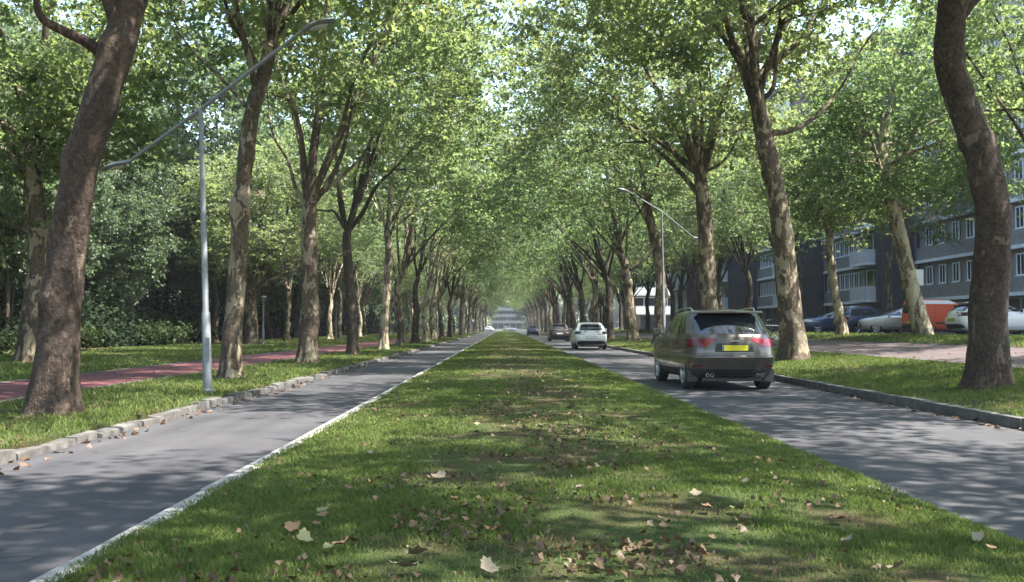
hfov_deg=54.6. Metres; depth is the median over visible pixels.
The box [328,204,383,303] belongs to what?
woodland tree
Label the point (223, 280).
woodland tree
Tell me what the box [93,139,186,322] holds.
woodland tree
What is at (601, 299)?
plane tree
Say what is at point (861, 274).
window
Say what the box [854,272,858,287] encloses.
window
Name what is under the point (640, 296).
apartment block
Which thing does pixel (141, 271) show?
woodland tree
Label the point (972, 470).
road
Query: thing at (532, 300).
plane tree
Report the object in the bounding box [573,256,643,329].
plane tree
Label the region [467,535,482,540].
fallen leaf
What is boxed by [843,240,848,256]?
window
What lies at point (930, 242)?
window
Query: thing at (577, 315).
woodland tree
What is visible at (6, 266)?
woodland tree
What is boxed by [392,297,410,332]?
woodland tree
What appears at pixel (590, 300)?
plane tree
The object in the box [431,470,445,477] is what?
fallen leaf
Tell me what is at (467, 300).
plane tree
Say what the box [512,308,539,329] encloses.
woodland tree
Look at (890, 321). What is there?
hatchback
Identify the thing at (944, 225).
window
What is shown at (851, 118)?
plane tree
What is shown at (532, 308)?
plane tree
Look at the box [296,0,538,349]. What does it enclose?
plane tree
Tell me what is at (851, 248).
window
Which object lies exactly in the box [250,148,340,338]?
woodland tree
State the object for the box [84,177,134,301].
woodland tree
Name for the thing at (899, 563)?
fallen leaf
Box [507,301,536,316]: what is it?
plane tree
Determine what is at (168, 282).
woodland tree
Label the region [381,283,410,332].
woodland tree
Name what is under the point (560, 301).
woodland tree
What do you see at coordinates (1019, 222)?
window
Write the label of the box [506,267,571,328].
plane tree
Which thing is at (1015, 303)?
garage doors
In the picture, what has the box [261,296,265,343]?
path lamp
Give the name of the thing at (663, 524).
fallen leaf
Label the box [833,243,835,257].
window
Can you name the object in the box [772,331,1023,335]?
parking kerb
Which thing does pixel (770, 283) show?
window
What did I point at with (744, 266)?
plane tree
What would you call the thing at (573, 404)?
fallen leaf
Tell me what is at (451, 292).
plane tree
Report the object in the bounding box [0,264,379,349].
undergrowth
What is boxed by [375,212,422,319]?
plane tree
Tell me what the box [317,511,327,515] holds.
fallen leaf
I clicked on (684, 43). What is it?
plane tree
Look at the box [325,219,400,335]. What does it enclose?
plane tree
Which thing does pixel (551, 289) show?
plane tree
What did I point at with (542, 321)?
plane tree
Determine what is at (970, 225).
window
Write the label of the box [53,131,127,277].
woodland tree
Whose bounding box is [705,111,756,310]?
apartment block
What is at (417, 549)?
fallen leaf
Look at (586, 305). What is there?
plane tree
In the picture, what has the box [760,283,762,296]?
window
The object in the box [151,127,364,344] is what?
plane tree
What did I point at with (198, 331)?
bush
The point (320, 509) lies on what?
fallen leaf
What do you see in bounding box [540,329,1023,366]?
brick path
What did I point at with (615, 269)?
plane tree
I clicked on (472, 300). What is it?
plane tree
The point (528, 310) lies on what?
plane tree
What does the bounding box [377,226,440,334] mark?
plane tree
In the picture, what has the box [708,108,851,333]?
plane tree
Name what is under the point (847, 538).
fallen leaf
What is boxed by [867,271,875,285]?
balcony door
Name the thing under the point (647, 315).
plane tree
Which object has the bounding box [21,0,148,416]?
plane tree
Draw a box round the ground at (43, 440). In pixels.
[0,327,1023,449]
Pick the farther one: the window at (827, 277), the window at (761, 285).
the window at (761, 285)
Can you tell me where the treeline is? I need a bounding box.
[117,291,618,331]
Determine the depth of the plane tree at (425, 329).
77.32 m
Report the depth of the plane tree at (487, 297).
207.25 m
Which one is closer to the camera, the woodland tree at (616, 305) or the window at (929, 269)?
the window at (929, 269)
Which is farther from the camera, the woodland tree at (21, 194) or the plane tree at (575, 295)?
the plane tree at (575, 295)
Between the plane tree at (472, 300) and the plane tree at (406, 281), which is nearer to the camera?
the plane tree at (406, 281)
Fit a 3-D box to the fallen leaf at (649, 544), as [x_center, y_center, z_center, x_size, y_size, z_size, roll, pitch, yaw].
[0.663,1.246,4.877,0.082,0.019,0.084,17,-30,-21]
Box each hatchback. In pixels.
[485,326,493,330]
[503,326,516,330]
[526,326,539,335]
[546,324,569,341]
[569,322,606,348]
[803,311,862,331]
[858,308,905,332]
[945,302,1023,334]
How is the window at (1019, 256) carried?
in the apartment block at (945, 267)
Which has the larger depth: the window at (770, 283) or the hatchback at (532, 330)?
the hatchback at (532, 330)
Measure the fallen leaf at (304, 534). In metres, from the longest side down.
0.125 x 0.123 x 0.033 m
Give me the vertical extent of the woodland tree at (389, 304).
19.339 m
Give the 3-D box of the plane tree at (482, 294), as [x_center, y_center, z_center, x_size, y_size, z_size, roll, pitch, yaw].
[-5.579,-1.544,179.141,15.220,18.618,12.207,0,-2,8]
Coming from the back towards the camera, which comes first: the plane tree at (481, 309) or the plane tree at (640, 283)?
the plane tree at (481, 309)
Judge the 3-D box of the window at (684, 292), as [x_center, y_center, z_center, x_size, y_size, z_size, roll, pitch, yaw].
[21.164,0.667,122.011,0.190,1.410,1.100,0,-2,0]
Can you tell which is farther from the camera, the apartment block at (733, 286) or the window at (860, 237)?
the apartment block at (733, 286)
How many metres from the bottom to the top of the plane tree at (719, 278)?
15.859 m
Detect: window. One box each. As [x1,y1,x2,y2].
[683,291,685,300]
[722,286,724,296]
[759,256,762,269]
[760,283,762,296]
[762,283,765,296]
[765,282,768,296]
[768,253,771,267]
[769,282,771,295]
[771,281,774,295]
[826,277,829,292]
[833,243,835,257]
[834,242,839,258]
[839,241,843,257]
[840,274,844,290]
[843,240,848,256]
[844,274,848,290]
[848,240,853,255]
[849,273,853,289]
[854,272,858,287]
[858,236,863,249]
[859,271,864,286]
[924,228,932,246]
[926,266,933,284]
[938,224,945,243]
[938,264,946,283]
[951,262,960,282]
[952,220,959,240]
[965,217,974,238]
[967,260,971,280]
[994,38,1003,47]
[1013,114,1023,132]
[1013,205,1023,229]
[1014,158,1023,181]
[1014,252,1023,276]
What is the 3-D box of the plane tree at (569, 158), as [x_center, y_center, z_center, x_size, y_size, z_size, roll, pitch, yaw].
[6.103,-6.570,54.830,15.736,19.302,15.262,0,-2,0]
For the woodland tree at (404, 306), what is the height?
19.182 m
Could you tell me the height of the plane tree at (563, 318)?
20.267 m
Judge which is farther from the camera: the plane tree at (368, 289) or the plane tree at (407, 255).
the plane tree at (368, 289)
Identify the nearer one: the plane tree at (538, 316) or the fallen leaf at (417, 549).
the fallen leaf at (417, 549)
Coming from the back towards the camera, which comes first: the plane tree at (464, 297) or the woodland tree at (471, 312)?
the woodland tree at (471, 312)
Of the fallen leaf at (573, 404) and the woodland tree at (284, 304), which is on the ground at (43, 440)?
the woodland tree at (284, 304)
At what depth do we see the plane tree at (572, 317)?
117.00 m
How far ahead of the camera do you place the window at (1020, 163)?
60.04 m
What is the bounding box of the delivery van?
[901,299,958,332]
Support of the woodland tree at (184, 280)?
on the ground at (43, 440)
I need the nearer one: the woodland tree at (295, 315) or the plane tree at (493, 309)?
the woodland tree at (295, 315)
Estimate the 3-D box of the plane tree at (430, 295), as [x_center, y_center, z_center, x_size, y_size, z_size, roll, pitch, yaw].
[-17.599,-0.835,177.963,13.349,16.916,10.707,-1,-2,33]
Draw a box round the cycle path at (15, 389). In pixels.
[0,332,457,400]
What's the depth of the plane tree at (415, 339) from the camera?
67.80 m
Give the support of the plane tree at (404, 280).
on the ground at (43, 440)
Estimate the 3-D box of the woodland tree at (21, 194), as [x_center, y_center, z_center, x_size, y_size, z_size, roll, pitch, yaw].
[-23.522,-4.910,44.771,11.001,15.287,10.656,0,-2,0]
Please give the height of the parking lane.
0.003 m
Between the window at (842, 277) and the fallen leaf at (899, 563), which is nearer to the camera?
the fallen leaf at (899, 563)
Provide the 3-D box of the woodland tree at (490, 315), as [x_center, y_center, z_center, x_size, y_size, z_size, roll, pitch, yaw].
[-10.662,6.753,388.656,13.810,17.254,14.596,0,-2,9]
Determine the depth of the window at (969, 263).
66.62 m
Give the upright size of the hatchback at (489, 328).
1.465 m
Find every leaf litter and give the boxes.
[0,337,1023,474]
[69,344,1009,581]
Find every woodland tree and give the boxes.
[0,0,79,48]
[0,11,109,271]
[0,26,58,332]
[0,162,52,330]
[7,19,173,267]
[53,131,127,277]
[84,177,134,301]
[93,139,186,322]
[93,159,154,300]
[120,219,163,302]
[123,195,168,303]
[135,98,187,222]
[137,31,323,341]
[145,152,214,308]
[155,135,209,309]
[160,153,212,326]
[173,273,221,317]
[178,264,226,310]
[183,117,301,333]
[188,264,228,305]
[220,115,364,337]
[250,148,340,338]
[257,277,275,305]
[257,291,292,311]
[259,279,293,320]
[273,281,301,320]
[295,136,363,288]
[299,203,382,324]
[318,220,378,335]
[318,290,335,312]
[319,292,337,321]
[325,301,345,314]
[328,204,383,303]
[356,235,396,319]
[359,215,405,333]
[368,289,402,325]
[372,298,405,310]
[376,293,422,332]
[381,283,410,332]
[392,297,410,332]
[395,296,430,331]
[454,299,465,320]
[459,306,489,317]
[471,302,500,319]
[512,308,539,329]
[547,295,577,316]
[562,300,589,323]
[574,297,602,321]
[613,291,618,317]
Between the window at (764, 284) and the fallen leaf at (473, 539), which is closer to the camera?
the fallen leaf at (473, 539)
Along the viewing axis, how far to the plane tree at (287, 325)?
68.51 m
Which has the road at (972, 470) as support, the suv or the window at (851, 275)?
the suv
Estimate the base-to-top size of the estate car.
1.616 m
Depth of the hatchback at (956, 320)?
45.39 m
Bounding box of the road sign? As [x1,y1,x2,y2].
[470,317,474,333]
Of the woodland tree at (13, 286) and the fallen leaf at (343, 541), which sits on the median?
the fallen leaf at (343, 541)
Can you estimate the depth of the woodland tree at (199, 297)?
79.45 m
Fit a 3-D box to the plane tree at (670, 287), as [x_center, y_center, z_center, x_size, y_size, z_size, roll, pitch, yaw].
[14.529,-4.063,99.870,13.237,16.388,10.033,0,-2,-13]
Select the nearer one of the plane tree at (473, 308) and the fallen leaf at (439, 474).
the fallen leaf at (439, 474)
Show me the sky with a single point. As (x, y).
(865, 33)
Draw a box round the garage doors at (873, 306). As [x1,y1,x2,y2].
[862,305,878,331]
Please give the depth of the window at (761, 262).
101.97 m
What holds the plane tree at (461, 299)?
on the ground at (43, 440)
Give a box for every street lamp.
[102,18,334,392]
[617,188,697,332]
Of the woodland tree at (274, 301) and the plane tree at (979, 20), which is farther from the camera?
the woodland tree at (274, 301)
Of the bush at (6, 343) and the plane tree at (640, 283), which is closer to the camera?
the bush at (6, 343)
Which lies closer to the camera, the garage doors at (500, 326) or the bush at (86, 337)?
the bush at (86, 337)
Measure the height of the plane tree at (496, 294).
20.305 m
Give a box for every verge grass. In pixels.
[542,329,1023,416]
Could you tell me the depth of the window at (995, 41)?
62.84 m
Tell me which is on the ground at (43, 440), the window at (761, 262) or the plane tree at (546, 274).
the plane tree at (546, 274)
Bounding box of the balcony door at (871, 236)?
[867,234,874,248]
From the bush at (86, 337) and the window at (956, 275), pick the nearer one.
the bush at (86, 337)
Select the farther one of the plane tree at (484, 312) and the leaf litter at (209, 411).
the plane tree at (484, 312)
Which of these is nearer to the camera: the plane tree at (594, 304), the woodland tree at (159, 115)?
the woodland tree at (159, 115)
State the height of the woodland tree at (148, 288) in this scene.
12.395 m
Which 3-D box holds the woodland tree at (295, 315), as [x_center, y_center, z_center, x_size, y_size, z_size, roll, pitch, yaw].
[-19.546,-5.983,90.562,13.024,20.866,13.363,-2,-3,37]
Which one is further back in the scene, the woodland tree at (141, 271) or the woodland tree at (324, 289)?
the woodland tree at (324, 289)
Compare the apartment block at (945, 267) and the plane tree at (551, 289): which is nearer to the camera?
the apartment block at (945, 267)
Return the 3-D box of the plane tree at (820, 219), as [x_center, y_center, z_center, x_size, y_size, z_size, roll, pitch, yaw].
[16.377,-4.153,50.271,9.733,13.039,9.932,1,-2,-20]
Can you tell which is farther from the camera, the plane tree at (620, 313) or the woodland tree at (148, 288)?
the plane tree at (620, 313)
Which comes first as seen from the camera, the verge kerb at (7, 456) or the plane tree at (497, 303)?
the verge kerb at (7, 456)
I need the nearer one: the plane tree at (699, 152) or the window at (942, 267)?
the plane tree at (699, 152)
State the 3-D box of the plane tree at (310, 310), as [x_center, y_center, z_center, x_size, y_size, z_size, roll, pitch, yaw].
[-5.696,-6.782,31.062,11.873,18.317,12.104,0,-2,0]
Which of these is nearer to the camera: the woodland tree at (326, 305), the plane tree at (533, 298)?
the woodland tree at (326, 305)
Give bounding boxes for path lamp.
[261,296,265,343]
[334,303,337,339]
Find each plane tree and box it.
[0,0,237,362]
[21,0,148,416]
[151,0,532,378]
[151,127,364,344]
[161,0,517,363]
[216,113,352,341]
[236,0,541,354]
[273,149,386,271]
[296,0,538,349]
[298,158,382,338]
[306,49,557,345]
[309,133,391,337]
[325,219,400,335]
[333,163,401,283]
[344,77,550,343]
[358,200,435,335]
[362,219,435,296]
[373,110,548,341]
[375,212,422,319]
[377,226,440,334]
[391,133,546,339]
[393,243,427,299]
[401,193,519,336]
[402,277,425,333]
[407,279,451,306]
[408,281,422,332]
[409,277,438,332]
[410,144,538,338]
[416,223,484,333]
[419,265,450,303]
[421,218,526,336]
[428,292,442,331]
[429,277,455,313]
[434,213,517,335]
[435,294,448,331]
[439,245,517,334]
[442,295,467,314]
[445,284,485,331]
[451,245,519,334]
[452,259,514,333]
[460,274,512,306]
[461,279,512,332]
[465,277,508,332]
[467,247,518,332]
[471,282,510,325]
[476,0,864,309]
[476,281,519,331]
[477,167,608,334]
[477,169,635,322]
[478,96,679,338]
[478,289,504,331]
[479,288,510,330]
[480,1,759,344]
[482,295,509,330]
[484,292,509,329]
[488,76,708,341]
[490,131,663,322]
[496,221,580,323]
[498,284,554,330]
[499,281,543,331]
[499,294,545,325]
[501,298,536,325]
[502,236,579,323]
[502,303,528,324]
[503,221,609,327]
[503,275,547,331]
[503,278,557,331]
[504,292,538,325]
[504,295,536,325]
[505,215,581,323]
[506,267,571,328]
[506,296,534,325]
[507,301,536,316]
[514,281,560,330]
[522,0,937,360]
[554,280,591,302]
[559,257,616,327]
[565,225,652,329]
[566,284,592,308]
[569,254,636,329]
[572,269,618,324]
[572,277,605,322]
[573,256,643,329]
[574,287,613,321]
[580,259,620,323]
[585,281,618,320]
[590,205,689,281]
[599,174,691,321]
[604,229,675,297]
[610,201,686,330]
[629,176,729,312]
[639,165,735,309]
[653,119,798,310]
[653,134,785,308]
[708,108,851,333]
[712,156,843,318]
[733,79,931,334]
[763,0,1014,390]
[776,0,1023,334]
[852,83,974,332]
[897,0,1023,185]
[1001,19,1023,131]
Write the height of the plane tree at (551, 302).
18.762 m
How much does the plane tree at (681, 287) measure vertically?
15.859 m
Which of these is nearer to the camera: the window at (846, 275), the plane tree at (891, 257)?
the plane tree at (891, 257)
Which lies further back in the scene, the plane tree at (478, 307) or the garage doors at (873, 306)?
the plane tree at (478, 307)
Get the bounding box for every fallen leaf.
[284,520,299,531]
[296,527,315,541]
[317,503,331,511]
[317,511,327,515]
[323,542,333,547]
[331,534,352,543]
[389,560,420,566]
[405,545,431,553]
[408,520,417,526]
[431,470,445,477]
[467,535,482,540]
[480,555,498,572]
[566,402,575,407]
[642,541,653,546]
[658,515,678,521]
[659,521,668,526]
[689,488,702,495]
[729,502,744,508]
[740,512,750,517]
[829,510,848,518]
[840,532,852,541]
[886,560,904,567]
[971,531,984,540]
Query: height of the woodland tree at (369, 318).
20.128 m
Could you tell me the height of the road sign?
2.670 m
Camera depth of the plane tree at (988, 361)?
16.32 m
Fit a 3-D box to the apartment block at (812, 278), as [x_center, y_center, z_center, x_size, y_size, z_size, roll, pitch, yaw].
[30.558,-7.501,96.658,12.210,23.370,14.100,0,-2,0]
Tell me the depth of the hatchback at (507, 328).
304.98 m
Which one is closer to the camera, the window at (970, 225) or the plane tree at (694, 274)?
the window at (970, 225)
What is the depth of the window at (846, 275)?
83.51 m
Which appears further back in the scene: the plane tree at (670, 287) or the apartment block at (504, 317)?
the apartment block at (504, 317)
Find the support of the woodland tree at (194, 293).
on the ground at (43, 440)
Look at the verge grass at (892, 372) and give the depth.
21.77 m
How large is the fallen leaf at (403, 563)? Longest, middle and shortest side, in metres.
0.152 x 0.150 x 0.033 m
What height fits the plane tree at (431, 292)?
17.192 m
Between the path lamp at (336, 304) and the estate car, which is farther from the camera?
the path lamp at (336, 304)
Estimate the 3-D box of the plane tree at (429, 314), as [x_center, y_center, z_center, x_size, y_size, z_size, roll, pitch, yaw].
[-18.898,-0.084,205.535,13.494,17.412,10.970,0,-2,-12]
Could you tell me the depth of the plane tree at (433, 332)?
86.35 m
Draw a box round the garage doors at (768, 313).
[765,309,778,330]
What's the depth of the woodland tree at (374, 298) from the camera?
130.89 m
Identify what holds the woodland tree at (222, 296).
on the ground at (43, 440)
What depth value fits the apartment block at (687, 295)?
117.83 m
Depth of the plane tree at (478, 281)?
123.74 m
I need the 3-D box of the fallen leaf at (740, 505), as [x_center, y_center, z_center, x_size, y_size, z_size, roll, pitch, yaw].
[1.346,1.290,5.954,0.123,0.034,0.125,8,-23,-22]
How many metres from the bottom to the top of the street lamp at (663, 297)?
7.978 m
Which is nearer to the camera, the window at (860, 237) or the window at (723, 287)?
the window at (860, 237)
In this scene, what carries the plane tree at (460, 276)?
on the ground at (43, 440)
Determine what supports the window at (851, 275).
in the apartment block at (861, 277)
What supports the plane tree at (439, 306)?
on the ground at (43, 440)
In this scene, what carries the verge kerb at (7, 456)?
on the ground at (43, 440)
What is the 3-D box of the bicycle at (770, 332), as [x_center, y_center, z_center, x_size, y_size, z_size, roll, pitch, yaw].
[11.100,1.753,42.044,1.759,1.078,0.583,0,-2,8]
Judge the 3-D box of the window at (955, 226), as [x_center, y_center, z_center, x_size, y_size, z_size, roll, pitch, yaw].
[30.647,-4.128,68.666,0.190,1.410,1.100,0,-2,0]
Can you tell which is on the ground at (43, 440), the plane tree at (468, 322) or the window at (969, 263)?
the plane tree at (468, 322)
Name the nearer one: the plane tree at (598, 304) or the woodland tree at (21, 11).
the woodland tree at (21, 11)
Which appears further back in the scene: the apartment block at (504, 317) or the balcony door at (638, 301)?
the apartment block at (504, 317)
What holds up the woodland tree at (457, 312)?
on the ground at (43, 440)
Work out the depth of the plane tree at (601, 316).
167.88 m
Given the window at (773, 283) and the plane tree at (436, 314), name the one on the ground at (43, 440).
the plane tree at (436, 314)
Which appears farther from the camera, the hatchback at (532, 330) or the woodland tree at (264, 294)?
the hatchback at (532, 330)
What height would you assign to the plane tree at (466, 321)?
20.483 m
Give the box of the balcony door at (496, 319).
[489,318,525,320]
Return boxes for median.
[62,329,1023,581]
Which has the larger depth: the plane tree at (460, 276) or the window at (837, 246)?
the plane tree at (460, 276)
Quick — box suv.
[653,307,773,388]
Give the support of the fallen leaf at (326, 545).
on the median
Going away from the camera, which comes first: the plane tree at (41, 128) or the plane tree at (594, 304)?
the plane tree at (41, 128)
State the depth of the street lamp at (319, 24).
17.14 m
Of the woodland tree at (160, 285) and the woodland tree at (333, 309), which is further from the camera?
the woodland tree at (333, 309)
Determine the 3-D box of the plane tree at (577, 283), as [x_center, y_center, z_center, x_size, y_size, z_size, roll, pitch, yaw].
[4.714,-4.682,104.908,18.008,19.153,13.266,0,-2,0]
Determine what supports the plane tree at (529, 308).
on the ground at (43, 440)
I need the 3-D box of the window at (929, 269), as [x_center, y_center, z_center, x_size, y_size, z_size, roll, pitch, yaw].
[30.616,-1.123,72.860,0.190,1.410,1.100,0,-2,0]
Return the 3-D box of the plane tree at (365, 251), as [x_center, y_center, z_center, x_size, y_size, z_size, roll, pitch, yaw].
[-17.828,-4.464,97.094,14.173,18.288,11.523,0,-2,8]
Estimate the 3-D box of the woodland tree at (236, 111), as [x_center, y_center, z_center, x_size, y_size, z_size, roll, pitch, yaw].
[-19.693,-7.354,66.375,13.795,21.858,13.445,0,-2,1]
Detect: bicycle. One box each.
[765,320,778,339]
[766,322,778,345]
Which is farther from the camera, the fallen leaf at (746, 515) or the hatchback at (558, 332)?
the hatchback at (558, 332)
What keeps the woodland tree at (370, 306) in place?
on the ground at (43, 440)
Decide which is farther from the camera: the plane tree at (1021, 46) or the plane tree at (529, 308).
the plane tree at (529, 308)
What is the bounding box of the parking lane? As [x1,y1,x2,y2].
[813,331,1023,334]
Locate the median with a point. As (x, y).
(720, 552)
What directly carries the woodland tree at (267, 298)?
on the ground at (43, 440)
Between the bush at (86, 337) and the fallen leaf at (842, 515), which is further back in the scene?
the bush at (86, 337)
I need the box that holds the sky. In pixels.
[0,0,922,320]
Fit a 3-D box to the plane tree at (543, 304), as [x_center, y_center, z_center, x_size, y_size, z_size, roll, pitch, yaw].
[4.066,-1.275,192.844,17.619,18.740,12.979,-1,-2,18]
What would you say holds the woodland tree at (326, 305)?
on the ground at (43, 440)
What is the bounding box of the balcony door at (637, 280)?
[634,280,669,286]
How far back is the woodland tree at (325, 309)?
119.32 m
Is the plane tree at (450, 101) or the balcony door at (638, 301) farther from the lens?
the balcony door at (638, 301)
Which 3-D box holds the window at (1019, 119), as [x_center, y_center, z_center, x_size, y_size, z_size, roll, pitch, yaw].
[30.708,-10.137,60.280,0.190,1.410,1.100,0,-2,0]
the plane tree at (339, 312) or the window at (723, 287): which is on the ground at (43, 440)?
the plane tree at (339, 312)
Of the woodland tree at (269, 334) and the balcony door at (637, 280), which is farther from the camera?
the balcony door at (637, 280)
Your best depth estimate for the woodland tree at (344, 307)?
125.48 m
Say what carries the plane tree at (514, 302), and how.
on the ground at (43, 440)
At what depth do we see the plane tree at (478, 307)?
225.30 m
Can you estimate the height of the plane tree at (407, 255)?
19.110 m
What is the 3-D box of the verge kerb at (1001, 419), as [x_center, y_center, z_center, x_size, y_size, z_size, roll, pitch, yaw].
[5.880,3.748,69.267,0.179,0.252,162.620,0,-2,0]
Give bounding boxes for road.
[0,329,500,581]
[515,330,1023,543]
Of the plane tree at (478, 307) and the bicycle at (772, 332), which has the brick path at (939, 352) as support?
the bicycle at (772, 332)
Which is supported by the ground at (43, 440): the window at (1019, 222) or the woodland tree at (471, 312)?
the woodland tree at (471, 312)
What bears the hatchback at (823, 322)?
on the parking lane
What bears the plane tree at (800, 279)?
on the ground at (43, 440)
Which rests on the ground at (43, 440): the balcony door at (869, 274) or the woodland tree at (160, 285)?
the woodland tree at (160, 285)
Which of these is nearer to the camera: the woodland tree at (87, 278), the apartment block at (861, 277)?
the woodland tree at (87, 278)
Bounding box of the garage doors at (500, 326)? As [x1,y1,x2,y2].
[492,324,525,328]
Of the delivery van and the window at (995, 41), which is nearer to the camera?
the delivery van
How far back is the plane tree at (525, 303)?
277.02 m
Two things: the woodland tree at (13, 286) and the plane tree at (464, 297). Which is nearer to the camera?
the woodland tree at (13, 286)
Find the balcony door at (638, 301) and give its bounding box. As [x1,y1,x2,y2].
[635,298,669,305]
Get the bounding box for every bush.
[0,330,17,353]
[80,318,105,350]
[131,317,201,345]
[179,325,221,343]
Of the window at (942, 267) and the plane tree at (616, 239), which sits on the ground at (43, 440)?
the plane tree at (616, 239)
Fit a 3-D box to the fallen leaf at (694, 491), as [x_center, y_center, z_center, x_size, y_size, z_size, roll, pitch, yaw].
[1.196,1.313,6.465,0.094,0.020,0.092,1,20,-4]
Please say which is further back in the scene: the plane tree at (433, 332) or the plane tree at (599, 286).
the plane tree at (599, 286)
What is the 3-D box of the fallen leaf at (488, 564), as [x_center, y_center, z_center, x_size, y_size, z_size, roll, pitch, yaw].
[-0.096,1.228,4.453,0.114,0.025,0.116,-14,33,-37]
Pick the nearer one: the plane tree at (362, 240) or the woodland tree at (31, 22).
the woodland tree at (31, 22)
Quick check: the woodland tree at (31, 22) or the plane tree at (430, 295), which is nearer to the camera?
the woodland tree at (31, 22)
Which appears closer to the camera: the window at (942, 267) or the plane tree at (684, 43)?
the plane tree at (684, 43)
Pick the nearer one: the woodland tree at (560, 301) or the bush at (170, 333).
the bush at (170, 333)
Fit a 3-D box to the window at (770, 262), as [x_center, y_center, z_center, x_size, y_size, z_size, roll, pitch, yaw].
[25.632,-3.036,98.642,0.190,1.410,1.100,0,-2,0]
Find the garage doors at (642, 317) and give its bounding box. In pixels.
[641,316,669,328]
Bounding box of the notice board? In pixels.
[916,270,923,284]
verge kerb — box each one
[0,335,474,464]
[546,334,1023,429]
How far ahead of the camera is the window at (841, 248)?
84.87 m
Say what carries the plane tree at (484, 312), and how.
on the ground at (43, 440)
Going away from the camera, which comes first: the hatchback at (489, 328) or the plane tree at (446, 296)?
the plane tree at (446, 296)
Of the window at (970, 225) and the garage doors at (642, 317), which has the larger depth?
the garage doors at (642, 317)
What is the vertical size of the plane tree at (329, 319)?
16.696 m
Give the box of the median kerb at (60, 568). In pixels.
[30,335,489,581]
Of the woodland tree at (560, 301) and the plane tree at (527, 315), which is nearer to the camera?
the plane tree at (527, 315)
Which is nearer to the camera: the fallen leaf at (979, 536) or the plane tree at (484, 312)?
the fallen leaf at (979, 536)
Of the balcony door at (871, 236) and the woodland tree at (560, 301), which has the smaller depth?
the balcony door at (871, 236)
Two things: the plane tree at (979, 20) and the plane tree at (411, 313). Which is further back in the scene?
the plane tree at (411, 313)
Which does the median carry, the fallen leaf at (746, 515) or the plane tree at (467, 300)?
the fallen leaf at (746, 515)
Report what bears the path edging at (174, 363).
on the ground at (43, 440)
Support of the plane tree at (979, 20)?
on the ground at (43, 440)
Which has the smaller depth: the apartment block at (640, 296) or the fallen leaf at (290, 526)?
the fallen leaf at (290, 526)
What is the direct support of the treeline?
on the ground at (43, 440)
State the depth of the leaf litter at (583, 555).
5.80 m
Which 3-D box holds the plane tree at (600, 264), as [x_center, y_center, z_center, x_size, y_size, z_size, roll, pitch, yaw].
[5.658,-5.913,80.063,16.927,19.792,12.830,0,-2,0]
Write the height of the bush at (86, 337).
1.614 m
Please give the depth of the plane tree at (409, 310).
154.84 m
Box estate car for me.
[833,306,903,332]
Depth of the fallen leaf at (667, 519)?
5.50 m
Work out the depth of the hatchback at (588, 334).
55.58 m
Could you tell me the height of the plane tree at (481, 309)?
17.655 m
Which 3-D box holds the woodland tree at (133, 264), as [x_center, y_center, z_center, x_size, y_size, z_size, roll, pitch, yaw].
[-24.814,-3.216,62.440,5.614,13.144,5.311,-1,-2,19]
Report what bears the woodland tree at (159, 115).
on the ground at (43, 440)
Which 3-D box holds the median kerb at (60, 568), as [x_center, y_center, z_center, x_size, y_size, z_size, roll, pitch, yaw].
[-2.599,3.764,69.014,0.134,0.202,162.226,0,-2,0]
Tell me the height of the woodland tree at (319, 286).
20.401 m
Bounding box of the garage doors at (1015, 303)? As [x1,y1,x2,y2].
[935,298,1023,332]
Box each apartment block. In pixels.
[487,305,525,328]
[619,270,669,328]
[670,158,699,315]
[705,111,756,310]
[756,77,822,330]
[820,31,912,331]
[910,0,1023,332]
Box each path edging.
[0,332,456,382]
[0,341,406,402]
[614,331,1023,347]
[620,336,1022,368]
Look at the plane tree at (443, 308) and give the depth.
235.41 m
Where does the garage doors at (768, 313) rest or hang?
in the apartment block at (812, 278)
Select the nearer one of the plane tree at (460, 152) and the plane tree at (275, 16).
the plane tree at (275, 16)
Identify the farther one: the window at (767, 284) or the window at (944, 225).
the window at (767, 284)
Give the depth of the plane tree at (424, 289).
163.12 m
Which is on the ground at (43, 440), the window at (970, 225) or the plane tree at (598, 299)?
the plane tree at (598, 299)
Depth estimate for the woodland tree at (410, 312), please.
188.56 m

